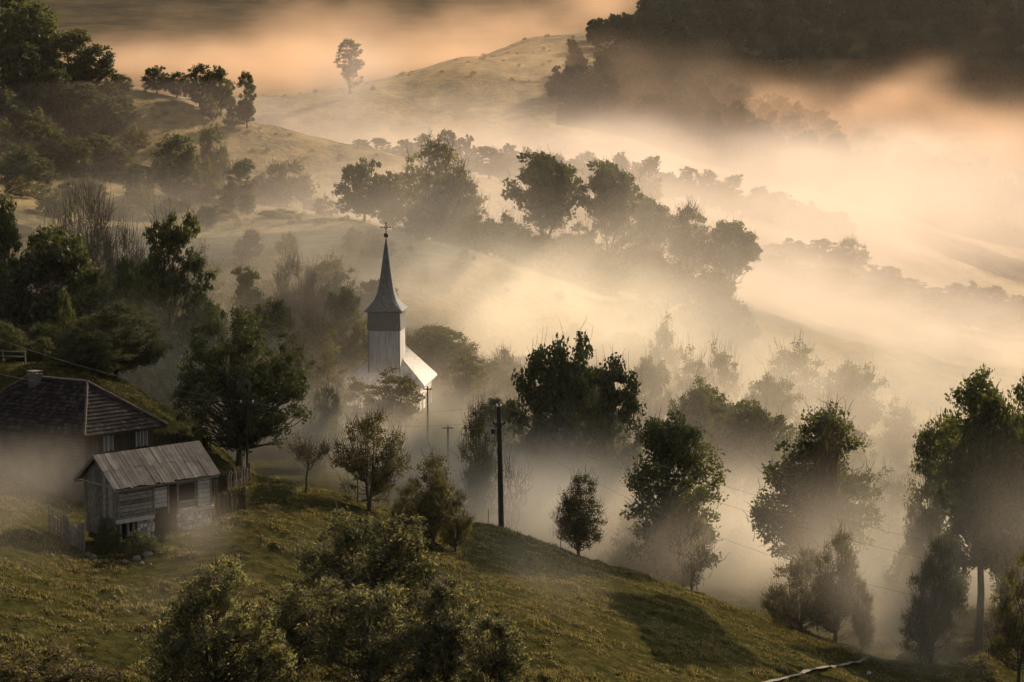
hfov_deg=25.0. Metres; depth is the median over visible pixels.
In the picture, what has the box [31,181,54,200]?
shrub
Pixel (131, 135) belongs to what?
shrub
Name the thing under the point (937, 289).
broadleaf tree
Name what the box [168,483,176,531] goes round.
door
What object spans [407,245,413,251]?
shrub
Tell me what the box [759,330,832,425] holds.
broadleaf tree
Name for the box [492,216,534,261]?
shrub
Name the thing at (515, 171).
broadleaf tree
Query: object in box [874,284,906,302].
broadleaf tree
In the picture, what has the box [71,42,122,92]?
broadleaf tree
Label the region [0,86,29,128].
broadleaf tree
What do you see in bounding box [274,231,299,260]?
shrub
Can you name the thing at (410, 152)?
broadleaf tree
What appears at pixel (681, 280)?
shrub
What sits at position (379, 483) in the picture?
slender tree
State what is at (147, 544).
shrub
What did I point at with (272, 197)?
shrub
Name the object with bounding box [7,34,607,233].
scrub
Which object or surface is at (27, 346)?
shrub
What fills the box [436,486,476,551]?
slender tree
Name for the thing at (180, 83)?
broadleaf tree
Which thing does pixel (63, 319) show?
shrub
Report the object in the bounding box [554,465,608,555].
slender tree
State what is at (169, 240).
broadleaf tree
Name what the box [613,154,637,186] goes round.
broadleaf tree
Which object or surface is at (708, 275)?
shrub
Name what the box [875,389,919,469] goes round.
broadleaf tree
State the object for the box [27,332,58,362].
shrub
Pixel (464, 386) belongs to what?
broadleaf tree
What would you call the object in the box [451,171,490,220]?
broadleaf tree
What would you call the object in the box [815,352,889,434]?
broadleaf tree
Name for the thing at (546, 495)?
shrub
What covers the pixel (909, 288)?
broadleaf tree
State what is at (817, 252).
broadleaf tree
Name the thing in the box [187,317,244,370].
broadleaf tree
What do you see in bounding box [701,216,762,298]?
broadleaf tree
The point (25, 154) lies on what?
broadleaf tree
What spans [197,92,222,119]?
shrub
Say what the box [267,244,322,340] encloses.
bare tree
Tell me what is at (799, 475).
broadleaf tree
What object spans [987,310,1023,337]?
broadleaf tree
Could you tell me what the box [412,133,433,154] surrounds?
broadleaf tree
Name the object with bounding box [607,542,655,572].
shrub
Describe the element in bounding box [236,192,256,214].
shrub
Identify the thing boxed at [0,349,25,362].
rail fence
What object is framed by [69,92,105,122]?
shrub
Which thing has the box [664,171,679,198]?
broadleaf tree
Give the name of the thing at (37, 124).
shrub
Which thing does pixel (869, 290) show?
broadleaf tree
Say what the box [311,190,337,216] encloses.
shrub
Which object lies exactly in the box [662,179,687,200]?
broadleaf tree
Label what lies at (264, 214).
shrub
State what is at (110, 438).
window
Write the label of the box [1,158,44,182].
shrub
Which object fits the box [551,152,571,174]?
broadleaf tree
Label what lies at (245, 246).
shrub
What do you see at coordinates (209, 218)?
shrub
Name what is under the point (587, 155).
broadleaf tree
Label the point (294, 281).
shrub
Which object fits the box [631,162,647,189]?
broadleaf tree
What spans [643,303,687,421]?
broadleaf tree
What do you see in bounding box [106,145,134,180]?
shrub
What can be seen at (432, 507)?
slender tree
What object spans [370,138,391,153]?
broadleaf tree
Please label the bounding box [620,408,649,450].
shrub
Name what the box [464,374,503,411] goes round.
shrub
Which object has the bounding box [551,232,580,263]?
shrub
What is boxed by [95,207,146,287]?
bare tree
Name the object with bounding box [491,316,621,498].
broadleaf tree
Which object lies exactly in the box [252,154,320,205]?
broadleaf tree
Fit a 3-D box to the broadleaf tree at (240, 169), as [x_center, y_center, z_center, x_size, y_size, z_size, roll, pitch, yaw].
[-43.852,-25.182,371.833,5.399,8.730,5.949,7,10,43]
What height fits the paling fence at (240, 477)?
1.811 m
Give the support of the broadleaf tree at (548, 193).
on the ground at (278, 48)
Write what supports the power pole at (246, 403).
on the ground at (278, 48)
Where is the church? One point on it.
(386, 315)
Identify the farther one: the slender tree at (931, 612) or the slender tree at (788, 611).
the slender tree at (788, 611)
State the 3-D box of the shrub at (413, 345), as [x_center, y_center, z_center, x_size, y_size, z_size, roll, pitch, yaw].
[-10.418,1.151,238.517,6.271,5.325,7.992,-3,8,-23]
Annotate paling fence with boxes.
[48,504,84,550]
[153,432,210,451]
[212,463,249,491]
[215,486,245,514]
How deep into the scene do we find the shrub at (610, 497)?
195.02 m
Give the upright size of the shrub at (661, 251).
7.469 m
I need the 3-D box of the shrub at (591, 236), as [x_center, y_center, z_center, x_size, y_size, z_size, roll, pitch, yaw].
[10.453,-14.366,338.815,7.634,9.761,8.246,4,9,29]
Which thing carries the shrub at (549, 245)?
on the ground at (278, 48)
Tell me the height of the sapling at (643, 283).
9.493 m
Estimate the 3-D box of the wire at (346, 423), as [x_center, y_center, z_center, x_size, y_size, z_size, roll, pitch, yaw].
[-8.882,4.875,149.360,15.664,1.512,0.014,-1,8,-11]
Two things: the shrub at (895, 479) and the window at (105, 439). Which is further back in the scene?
the shrub at (895, 479)
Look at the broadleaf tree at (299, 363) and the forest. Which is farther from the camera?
the forest
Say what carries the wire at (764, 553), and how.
attached to the power pole at (499, 424)
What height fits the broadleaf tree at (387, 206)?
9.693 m
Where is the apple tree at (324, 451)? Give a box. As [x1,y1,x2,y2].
[284,426,336,492]
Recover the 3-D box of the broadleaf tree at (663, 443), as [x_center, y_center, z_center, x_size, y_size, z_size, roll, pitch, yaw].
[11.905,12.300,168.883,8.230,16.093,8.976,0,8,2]
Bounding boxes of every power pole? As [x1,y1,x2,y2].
[240,383,253,468]
[423,386,431,448]
[442,425,453,477]
[491,404,505,526]
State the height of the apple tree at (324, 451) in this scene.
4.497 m
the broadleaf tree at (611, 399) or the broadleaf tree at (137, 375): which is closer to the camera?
the broadleaf tree at (611, 399)
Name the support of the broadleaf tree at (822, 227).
on the ground at (278, 48)
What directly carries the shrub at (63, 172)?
on the ground at (278, 48)
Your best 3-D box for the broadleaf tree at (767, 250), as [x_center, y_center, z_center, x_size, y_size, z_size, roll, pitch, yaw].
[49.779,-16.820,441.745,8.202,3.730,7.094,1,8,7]
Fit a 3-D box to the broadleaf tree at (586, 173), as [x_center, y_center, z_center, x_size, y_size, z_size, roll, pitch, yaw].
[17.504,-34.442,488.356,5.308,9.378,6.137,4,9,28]
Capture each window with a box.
[103,436,108,451]
[108,435,113,449]
[135,431,140,446]
[142,430,147,445]
[179,482,195,499]
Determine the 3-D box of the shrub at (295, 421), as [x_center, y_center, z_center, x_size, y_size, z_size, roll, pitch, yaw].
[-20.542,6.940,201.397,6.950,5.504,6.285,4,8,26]
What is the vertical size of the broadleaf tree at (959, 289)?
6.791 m
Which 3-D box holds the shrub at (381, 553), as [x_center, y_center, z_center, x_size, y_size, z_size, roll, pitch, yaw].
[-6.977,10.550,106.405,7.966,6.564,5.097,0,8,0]
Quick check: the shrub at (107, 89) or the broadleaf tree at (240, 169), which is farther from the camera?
the shrub at (107, 89)
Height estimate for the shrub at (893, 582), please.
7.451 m
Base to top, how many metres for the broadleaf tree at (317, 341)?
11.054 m
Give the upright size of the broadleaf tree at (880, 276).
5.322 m
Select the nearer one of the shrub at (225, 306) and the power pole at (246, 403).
the power pole at (246, 403)
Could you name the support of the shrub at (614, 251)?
on the ground at (278, 48)
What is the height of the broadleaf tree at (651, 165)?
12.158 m
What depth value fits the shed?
127.79 m
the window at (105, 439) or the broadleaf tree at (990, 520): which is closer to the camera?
the window at (105, 439)
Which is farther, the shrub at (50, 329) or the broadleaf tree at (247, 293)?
the broadleaf tree at (247, 293)
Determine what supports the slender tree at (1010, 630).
on the ground at (278, 48)
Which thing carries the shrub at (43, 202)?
on the ground at (278, 48)
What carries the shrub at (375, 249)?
on the ground at (278, 48)
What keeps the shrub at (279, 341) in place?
on the ground at (278, 48)
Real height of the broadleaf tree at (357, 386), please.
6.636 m
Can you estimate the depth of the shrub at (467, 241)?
322.65 m
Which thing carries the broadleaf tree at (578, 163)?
on the ground at (278, 48)
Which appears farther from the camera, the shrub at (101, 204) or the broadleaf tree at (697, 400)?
the shrub at (101, 204)
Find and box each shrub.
[0,94,19,111]
[0,114,22,146]
[0,138,18,158]
[0,149,6,174]
[0,318,27,359]
[0,328,37,359]
[0,635,129,681]
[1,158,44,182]
[1,173,39,197]
[4,104,35,137]
[17,315,68,361]
[22,100,58,145]
[25,143,37,156]
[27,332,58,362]
[28,108,46,136]
[29,186,80,216]
[30,120,68,162]
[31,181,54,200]
[36,161,60,185]
[46,197,68,217]
[49,268,77,362]
[52,183,65,198]
[53,156,70,175]
[53,176,88,204]
[54,323,129,375]
[55,127,68,142]
[59,321,102,366]
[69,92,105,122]
[70,133,115,168]
[77,185,110,209]
[81,175,97,183]
[88,180,113,196]
[93,196,111,217]
[93,198,143,218]
[93,514,122,553]
[95,90,120,115]
[99,83,125,99]
[101,142,145,178]
[106,95,140,128]
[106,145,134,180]
[109,72,133,95]
[114,161,138,181]
[116,525,161,555]
[120,116,151,153]
[120,179,159,207]
[127,189,158,214]
[132,545,310,681]
[144,195,195,215]
[148,208,177,225]
[158,385,212,419]
[167,401,210,421]
[194,202,240,220]
[195,179,224,204]
[196,151,225,192]
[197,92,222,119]
[197,205,222,228]
[207,390,227,420]
[211,291,235,314]
[213,284,243,311]
[217,192,235,213]
[221,92,246,128]
[221,190,240,210]
[229,239,241,258]
[233,226,265,257]
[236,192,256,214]
[246,581,328,663]
[248,168,282,203]
[253,206,303,217]
[255,278,289,300]
[256,180,288,204]
[262,396,302,449]
[270,256,309,286]
[270,320,287,353]
[273,501,445,627]
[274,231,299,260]
[308,388,348,427]
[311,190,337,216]
[318,349,352,388]
[339,224,367,252]
[359,233,397,259]
[362,225,378,247]
[399,198,431,236]
[402,208,426,236]
[405,329,442,365]
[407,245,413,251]
[412,197,458,242]
[428,343,451,374]
[439,211,472,244]
[450,208,502,251]
[453,219,480,249]
[456,340,487,375]
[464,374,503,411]
[467,209,501,255]
[469,359,509,397]
[485,204,523,251]
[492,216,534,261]
[496,394,533,422]
[506,425,572,530]
[509,232,547,267]
[522,227,560,268]
[545,224,584,268]
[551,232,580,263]
[559,210,608,255]
[587,460,654,556]
[597,238,621,264]
[602,493,660,576]
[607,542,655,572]
[612,225,657,275]
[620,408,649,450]
[624,333,678,379]
[629,235,674,266]
[630,243,669,274]
[631,251,669,276]
[636,262,698,310]
[661,255,699,288]
[676,282,748,328]
[686,266,736,303]
[691,265,735,296]
[693,265,740,290]
[701,273,733,302]
[716,523,768,561]
[720,302,761,341]
[722,299,751,324]
[731,487,767,513]
[860,432,891,468]
[870,452,892,486]
[870,530,923,623]
[872,468,924,521]
[882,458,922,498]
[883,467,923,520]
[901,458,950,510]
[953,605,995,634]
[985,602,1020,626]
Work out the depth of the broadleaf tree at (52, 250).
192.06 m
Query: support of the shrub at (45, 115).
on the ground at (278, 48)
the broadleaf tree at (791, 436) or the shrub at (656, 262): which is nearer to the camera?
the broadleaf tree at (791, 436)
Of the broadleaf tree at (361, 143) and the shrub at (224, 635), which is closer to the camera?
the shrub at (224, 635)
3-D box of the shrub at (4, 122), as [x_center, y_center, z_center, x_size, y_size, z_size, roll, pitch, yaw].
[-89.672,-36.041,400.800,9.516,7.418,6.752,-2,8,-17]
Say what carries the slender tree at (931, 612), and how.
on the ground at (278, 48)
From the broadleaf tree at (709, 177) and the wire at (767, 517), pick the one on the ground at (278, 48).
the broadleaf tree at (709, 177)
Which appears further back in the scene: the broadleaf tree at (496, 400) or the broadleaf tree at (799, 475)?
the broadleaf tree at (496, 400)
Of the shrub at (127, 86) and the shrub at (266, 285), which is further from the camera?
the shrub at (127, 86)
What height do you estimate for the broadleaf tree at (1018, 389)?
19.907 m
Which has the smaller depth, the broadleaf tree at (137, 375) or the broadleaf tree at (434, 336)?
the broadleaf tree at (137, 375)
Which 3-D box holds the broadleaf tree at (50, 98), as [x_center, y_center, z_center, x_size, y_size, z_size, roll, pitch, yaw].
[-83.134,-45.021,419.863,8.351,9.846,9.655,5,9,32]
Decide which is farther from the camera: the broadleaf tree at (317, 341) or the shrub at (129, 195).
the shrub at (129, 195)
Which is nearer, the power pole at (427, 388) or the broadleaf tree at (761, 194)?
the power pole at (427, 388)
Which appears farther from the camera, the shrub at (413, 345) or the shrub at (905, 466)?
the shrub at (905, 466)
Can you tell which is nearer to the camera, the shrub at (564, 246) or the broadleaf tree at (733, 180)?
the shrub at (564, 246)
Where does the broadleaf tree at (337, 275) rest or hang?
on the ground at (278, 48)
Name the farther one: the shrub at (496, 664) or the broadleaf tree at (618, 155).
the broadleaf tree at (618, 155)
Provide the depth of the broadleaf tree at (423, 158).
487.91 m
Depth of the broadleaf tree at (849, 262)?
441.11 m
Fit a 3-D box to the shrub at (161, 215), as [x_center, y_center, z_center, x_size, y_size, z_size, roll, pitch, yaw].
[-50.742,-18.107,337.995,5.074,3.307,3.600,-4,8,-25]
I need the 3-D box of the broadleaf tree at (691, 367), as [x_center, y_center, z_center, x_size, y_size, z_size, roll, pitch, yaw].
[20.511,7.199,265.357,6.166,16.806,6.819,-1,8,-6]
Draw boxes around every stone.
[133,555,140,560]
[143,551,152,556]
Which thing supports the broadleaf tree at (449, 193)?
on the ground at (278, 48)
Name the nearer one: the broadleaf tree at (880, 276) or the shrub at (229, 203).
the shrub at (229, 203)
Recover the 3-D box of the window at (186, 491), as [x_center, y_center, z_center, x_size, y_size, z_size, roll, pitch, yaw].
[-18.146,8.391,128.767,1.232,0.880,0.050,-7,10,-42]
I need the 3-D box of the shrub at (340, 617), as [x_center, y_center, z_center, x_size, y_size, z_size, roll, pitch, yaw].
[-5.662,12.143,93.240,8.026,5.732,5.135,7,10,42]
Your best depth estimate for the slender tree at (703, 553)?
159.30 m
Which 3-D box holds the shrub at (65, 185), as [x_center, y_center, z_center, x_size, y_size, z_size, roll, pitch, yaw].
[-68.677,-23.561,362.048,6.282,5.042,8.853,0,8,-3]
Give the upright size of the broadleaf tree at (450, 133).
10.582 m
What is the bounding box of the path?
[764,656,868,681]
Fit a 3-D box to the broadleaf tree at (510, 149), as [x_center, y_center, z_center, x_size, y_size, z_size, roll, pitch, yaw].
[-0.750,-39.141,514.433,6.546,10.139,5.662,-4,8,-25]
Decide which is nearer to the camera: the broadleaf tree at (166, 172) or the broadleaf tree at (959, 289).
the broadleaf tree at (166, 172)
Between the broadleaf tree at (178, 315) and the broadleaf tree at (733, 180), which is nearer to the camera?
the broadleaf tree at (178, 315)
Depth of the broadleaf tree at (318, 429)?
193.88 m
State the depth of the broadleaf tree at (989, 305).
451.43 m
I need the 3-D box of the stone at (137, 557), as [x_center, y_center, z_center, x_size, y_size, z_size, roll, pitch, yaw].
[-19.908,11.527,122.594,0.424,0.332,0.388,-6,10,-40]
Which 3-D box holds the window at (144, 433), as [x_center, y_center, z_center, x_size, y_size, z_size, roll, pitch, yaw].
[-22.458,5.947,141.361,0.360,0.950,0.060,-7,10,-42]
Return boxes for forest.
[544,0,1023,232]
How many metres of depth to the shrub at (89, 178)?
377.77 m
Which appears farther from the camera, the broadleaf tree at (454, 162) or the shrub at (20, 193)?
the broadleaf tree at (454, 162)
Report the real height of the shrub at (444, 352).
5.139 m
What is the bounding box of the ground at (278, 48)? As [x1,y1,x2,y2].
[0,0,1023,681]
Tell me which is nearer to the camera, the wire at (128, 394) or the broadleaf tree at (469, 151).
the wire at (128, 394)
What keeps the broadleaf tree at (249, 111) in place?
on the ground at (278, 48)
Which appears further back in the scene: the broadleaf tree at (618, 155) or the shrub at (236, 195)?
the broadleaf tree at (618, 155)
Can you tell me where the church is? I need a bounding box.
[342,222,436,409]
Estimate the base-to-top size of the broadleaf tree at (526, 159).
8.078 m
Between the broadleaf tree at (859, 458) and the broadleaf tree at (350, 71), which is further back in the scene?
the broadleaf tree at (350, 71)
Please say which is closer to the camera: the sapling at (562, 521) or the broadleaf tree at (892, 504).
the sapling at (562, 521)
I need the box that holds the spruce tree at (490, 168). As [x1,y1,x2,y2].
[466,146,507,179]
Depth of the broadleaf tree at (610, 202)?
342.05 m
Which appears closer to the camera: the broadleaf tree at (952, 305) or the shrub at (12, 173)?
the shrub at (12, 173)
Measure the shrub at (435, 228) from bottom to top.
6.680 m
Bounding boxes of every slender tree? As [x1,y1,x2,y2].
[325,405,412,510]
[389,474,422,529]
[400,444,461,548]
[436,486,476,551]
[449,383,505,523]
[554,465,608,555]
[668,515,719,590]
[759,542,830,628]
[803,521,868,641]
[848,577,876,651]
[893,530,970,665]
[985,541,1023,681]
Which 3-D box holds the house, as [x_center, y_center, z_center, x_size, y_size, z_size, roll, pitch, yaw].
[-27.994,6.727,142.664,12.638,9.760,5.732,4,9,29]
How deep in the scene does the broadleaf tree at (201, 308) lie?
215.81 m
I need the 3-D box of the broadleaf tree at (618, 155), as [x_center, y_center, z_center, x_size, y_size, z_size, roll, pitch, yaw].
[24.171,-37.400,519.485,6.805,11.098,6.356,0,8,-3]
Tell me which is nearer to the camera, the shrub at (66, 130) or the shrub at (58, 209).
the shrub at (58, 209)
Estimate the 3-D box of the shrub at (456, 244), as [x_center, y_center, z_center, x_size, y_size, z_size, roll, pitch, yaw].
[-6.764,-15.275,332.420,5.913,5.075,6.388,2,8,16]
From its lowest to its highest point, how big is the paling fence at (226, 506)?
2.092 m
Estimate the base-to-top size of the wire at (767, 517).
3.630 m
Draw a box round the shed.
[73,440,219,544]
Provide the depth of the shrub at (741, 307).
329.81 m
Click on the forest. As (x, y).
(674, 86)
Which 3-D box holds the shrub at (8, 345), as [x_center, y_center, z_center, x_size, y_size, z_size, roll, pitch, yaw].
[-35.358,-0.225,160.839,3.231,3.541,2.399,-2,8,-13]
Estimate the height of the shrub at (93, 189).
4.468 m
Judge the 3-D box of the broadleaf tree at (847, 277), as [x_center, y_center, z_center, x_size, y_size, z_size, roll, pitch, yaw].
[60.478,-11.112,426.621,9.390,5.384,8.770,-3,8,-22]
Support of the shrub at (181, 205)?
on the ground at (278, 48)
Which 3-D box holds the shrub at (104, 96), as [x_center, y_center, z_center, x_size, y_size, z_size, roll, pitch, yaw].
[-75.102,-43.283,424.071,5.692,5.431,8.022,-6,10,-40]
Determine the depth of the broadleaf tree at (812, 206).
570.28 m
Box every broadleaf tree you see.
[0,0,36,73]
[0,40,48,108]
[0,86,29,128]
[0,146,54,181]
[0,184,30,328]
[0,205,117,345]
[17,0,62,84]
[26,67,79,119]
[44,28,102,95]
[52,130,97,177]
[56,298,172,377]
[66,80,103,113]
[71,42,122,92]
[85,267,127,373]
[86,96,130,135]
[105,248,162,388]
[120,197,234,406]
[123,163,158,196]
[140,65,172,93]
[144,267,187,390]
[145,133,204,200]
[164,71,185,97]
[168,300,314,468]
[177,236,227,321]
[181,63,215,107]
[183,290,228,424]
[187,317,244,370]
[190,113,233,187]
[204,65,235,115]
[222,157,262,206]
[229,254,269,332]
[236,71,256,128]
[238,346,290,403]
[245,289,311,376]
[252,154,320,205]
[267,326,322,448]
[293,302,346,390]
[297,376,350,468]
[302,348,352,436]
[305,245,361,321]
[319,282,367,380]
[329,371,382,439]
[331,157,393,221]
[333,38,364,93]
[349,139,373,148]
[355,276,400,313]
[360,359,429,439]
[366,170,414,230]
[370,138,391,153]
[390,139,419,155]
[395,127,479,240]
[400,149,419,161]
[407,322,481,380]
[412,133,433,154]
[416,154,435,164]
[436,156,468,170]
[437,128,460,161]
[438,344,496,410]
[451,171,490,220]
[454,158,478,174]
[455,134,479,172]
[473,393,526,457]
[488,150,512,180]
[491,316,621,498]
[496,143,518,181]
[496,157,526,181]
[500,148,588,236]
[518,146,531,184]
[520,150,535,168]
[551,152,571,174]
[559,359,631,479]
[563,158,583,192]
[572,150,595,179]
[575,158,644,255]
[580,347,647,533]
[581,156,601,196]
[598,328,646,365]
[613,152,629,167]
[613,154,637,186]
[619,401,731,590]
[623,190,678,250]
[626,351,673,459]
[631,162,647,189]
[634,156,663,201]
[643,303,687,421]
[648,171,674,193]
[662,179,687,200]
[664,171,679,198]
[666,193,718,284]
[667,370,737,504]
[669,335,719,421]
[678,166,703,195]
[692,378,797,526]
[697,169,724,205]
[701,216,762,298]
[705,328,743,410]
[718,188,744,214]
[720,174,745,213]
[742,363,809,452]
[743,255,775,271]
[743,396,889,602]
[744,185,773,217]
[757,251,799,278]
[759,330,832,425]
[760,243,793,257]
[762,417,831,506]
[770,191,797,219]
[773,198,807,231]
[777,237,811,263]
[796,200,818,217]
[802,238,840,268]
[808,210,836,239]
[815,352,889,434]
[819,267,860,294]
[827,233,871,283]
[829,211,857,242]
[834,415,879,496]
[847,279,890,300]
[854,456,917,578]
[858,264,902,285]
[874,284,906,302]
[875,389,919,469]
[888,278,929,295]
[897,406,972,614]
[900,291,954,320]
[917,287,956,305]
[927,363,1023,649]
[935,299,971,322]
[942,280,984,308]
[971,453,1023,618]
[972,285,1013,315]
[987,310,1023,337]
[1000,374,1023,569]
[1001,294,1023,320]
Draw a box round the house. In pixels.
[0,370,167,502]
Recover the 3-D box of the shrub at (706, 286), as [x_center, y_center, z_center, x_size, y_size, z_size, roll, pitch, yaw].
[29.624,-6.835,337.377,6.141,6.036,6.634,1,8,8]
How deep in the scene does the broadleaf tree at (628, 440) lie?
234.49 m
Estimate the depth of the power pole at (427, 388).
206.61 m
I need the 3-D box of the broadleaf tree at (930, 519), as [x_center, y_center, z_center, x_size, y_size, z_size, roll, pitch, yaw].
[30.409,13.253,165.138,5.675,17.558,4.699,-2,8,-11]
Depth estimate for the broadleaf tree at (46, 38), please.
424.46 m
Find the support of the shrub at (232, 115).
on the ground at (278, 48)
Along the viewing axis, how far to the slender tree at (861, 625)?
150.32 m
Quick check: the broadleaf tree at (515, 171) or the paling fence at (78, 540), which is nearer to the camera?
the paling fence at (78, 540)
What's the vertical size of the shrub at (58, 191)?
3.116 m
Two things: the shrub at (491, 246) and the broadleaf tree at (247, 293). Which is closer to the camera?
the broadleaf tree at (247, 293)
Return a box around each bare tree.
[40,158,121,292]
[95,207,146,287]
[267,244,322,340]
[294,268,334,346]
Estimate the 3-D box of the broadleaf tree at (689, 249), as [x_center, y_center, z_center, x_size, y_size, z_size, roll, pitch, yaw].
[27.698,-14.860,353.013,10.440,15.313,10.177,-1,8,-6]
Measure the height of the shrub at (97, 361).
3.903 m
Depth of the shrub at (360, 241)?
295.56 m
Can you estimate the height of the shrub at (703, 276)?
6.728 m
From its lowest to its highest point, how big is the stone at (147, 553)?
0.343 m
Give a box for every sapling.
[338,417,376,503]
[485,446,533,530]
[549,504,569,546]
[639,258,652,320]
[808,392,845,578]
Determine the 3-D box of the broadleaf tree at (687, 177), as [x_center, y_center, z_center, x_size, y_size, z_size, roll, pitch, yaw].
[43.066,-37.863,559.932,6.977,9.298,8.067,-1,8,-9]
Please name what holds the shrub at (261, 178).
on the ground at (278, 48)
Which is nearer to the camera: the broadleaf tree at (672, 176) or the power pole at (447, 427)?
the power pole at (447, 427)
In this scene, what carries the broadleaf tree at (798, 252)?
on the ground at (278, 48)
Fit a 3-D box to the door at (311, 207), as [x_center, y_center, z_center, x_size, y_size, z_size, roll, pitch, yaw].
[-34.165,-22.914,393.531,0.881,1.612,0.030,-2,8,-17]
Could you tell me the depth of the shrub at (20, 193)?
349.41 m
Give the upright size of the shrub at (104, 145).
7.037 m
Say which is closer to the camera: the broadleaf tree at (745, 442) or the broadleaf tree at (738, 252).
the broadleaf tree at (745, 442)
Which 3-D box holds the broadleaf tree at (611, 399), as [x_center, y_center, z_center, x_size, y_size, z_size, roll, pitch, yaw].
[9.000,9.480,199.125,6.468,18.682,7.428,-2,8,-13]
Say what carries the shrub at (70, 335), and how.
on the ground at (278, 48)
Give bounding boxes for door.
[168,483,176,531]
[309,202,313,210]
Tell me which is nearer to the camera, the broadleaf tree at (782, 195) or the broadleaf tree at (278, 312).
the broadleaf tree at (278, 312)
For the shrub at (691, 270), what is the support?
on the ground at (278, 48)
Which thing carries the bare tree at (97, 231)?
on the ground at (278, 48)
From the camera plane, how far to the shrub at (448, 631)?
92.59 m
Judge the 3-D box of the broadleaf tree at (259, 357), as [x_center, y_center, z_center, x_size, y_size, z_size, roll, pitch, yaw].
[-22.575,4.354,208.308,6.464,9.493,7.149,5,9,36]
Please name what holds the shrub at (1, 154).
on the ground at (278, 48)
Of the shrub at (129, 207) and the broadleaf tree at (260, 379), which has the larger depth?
the shrub at (129, 207)
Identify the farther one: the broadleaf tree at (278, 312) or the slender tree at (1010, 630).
the broadleaf tree at (278, 312)
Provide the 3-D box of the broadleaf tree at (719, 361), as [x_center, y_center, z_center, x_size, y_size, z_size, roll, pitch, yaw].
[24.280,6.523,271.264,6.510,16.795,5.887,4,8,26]
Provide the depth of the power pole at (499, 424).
151.25 m
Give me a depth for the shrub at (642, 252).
335.54 m
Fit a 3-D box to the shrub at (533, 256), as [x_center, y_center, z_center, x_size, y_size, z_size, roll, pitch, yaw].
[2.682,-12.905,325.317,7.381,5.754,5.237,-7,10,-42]
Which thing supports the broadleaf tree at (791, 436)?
on the ground at (278, 48)
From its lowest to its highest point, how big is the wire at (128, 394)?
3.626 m
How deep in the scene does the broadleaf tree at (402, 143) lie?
497.47 m
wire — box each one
[1,374,223,400]
[2,340,238,400]
[244,401,492,413]
[256,409,489,425]
[501,429,1022,615]
[502,405,1023,562]
[508,422,1022,578]
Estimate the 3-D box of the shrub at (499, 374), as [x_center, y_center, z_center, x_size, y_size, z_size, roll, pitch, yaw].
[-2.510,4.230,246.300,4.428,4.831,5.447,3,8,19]
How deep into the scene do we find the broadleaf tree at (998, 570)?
162.54 m
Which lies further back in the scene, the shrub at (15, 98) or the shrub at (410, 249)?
the shrub at (15, 98)
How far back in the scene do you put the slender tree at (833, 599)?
151.79 m
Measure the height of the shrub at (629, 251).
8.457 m

